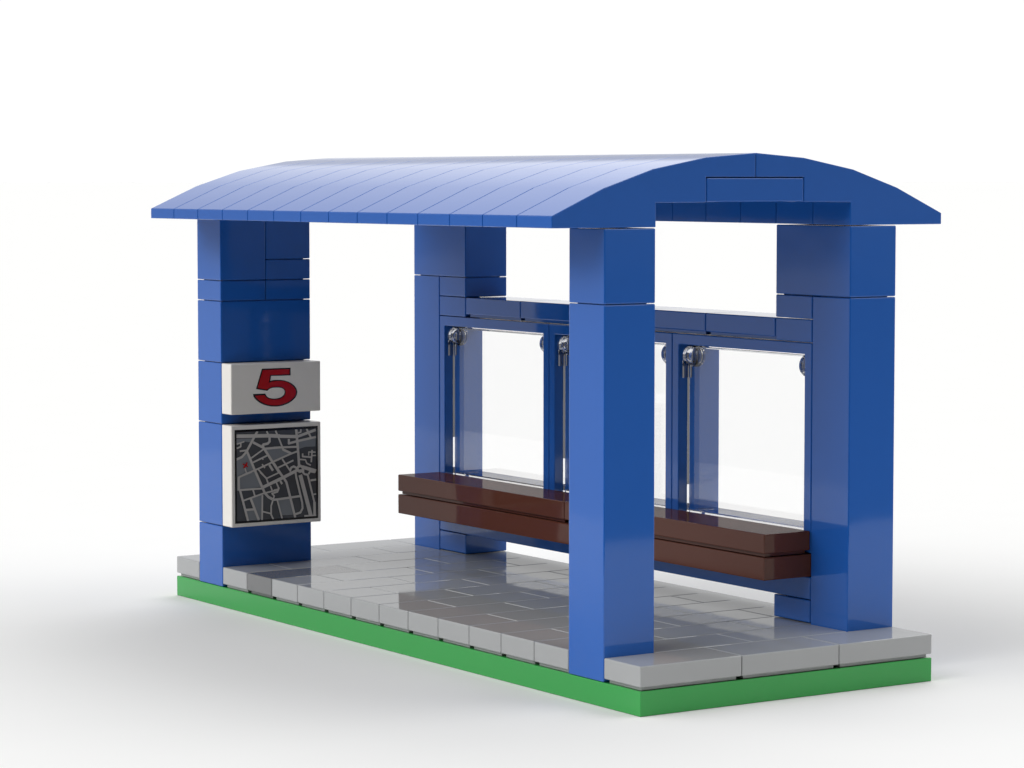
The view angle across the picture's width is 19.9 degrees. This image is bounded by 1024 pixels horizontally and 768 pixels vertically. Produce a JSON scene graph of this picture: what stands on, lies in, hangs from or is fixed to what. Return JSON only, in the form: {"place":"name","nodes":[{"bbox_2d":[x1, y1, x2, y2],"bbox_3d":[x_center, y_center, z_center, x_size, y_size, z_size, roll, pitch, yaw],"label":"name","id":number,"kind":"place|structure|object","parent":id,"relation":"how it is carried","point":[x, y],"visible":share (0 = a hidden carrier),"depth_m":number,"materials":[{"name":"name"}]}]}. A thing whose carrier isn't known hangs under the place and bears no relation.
{"place":"outdoors","nodes":[
{"label":"outdoors","id":0,"kind":"place"},
{"bbox_2d":[0,182,1023,767],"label":"ground","id":1,"kind":"structure","parent":0,"point":[116,650],"depth_m":7.30,"materials":[{"name":"white"}]},
{"bbox_2d":[177,538,930,716],"bbox_3d":[0.013,0.422,5.378,0.599,0.079,1.599,-3,5,-33],"label":"paved base","id":2,"kind":"object","parent":1,"relation":"on","point":[502,615],"visible":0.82,"depth_m":5.03,"materials":[{"name":"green plastic"}]},
{"bbox_2d":[151,153,940,681],"bbox_3d":[0.013,0.002,5.349,0.799,0.839,1.399,-3,5,-33],"label":"bus shelter","id":3,"kind":"object","parent":2,"relation":"on","point":[611,401],"visible":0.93,"depth_m":5.03,"materials":[{"name":"blue plastic"}]},
{"bbox_2d":[222,360,319,414],"bbox_3d":[-0.472,0.006,5.726,0.199,0.099,0.041,-3,5,-33],"label":"route sign","id":4,"kind":"object","parent":3,"relation":"attached to","point":[268,387],"visible":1,"depth_m":5.70,"materials":[{"name":"white plastic"}]},
{"bbox_2d":[222,420,320,527],"bbox_3d":[-0.471,0.176,5.736,0.199,0.199,0.043,-3,5,-33],"label":"map board","id":5,"kind":"object","parent":3,"relation":"attached to","point":[271,473],"visible":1,"depth_m":5.71,"materials":[{"name":"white plastic"}]},
{"bbox_2d":[440,316,557,488],"bbox_3d":[0.003,0.049,5.825,0.099,0.359,0.399,-3,5,-33],"label":"window","id":6,"kind":"structure","parent":3,"relation":"in","point":[494,373],"depth_m":5.82,"materials":[{"name":"clear glass"}]},
{"bbox_2d":[398,472,810,580],"bbox_3d":[0.180,0.254,5.476,0.199,0.079,1.199,-3,5,-33],"label":"bench","id":7,"kind":"object","parent":3,"relation":"attached to","point":[752,550],"visible":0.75,"depth_m":5.26,"materials":[{"name":"brown plastic"}]},
{"bbox_2d":[549,324,679,508],"bbox_3d":[0.222,0.073,5.491,0.099,0.359,0.399,-3,5,-33],"label":"window","id":8,"kind":"structure","parent":3,"relation":"in","point":[558,333],"depth_m":5.59,"materials":[{"name":"clear glass"}]},
{"bbox_2d":[672,333,812,552],"bbox_3d":[0.441,0.096,5.157,0.099,0.359,0.399,-3,5,-33],"label":"window","id":9,"kind":"structure","parent":3,"relation":"in","point":[742,406],"depth_m":5.15,"materials":[{"name":"clear glass"}]},
{"bbox_2d":[0,0,1023,182],"label":"sky","id":10,"kind":"structure","parent":0,"point":[92,91],"materials":[{"name":"white"}]}
]}

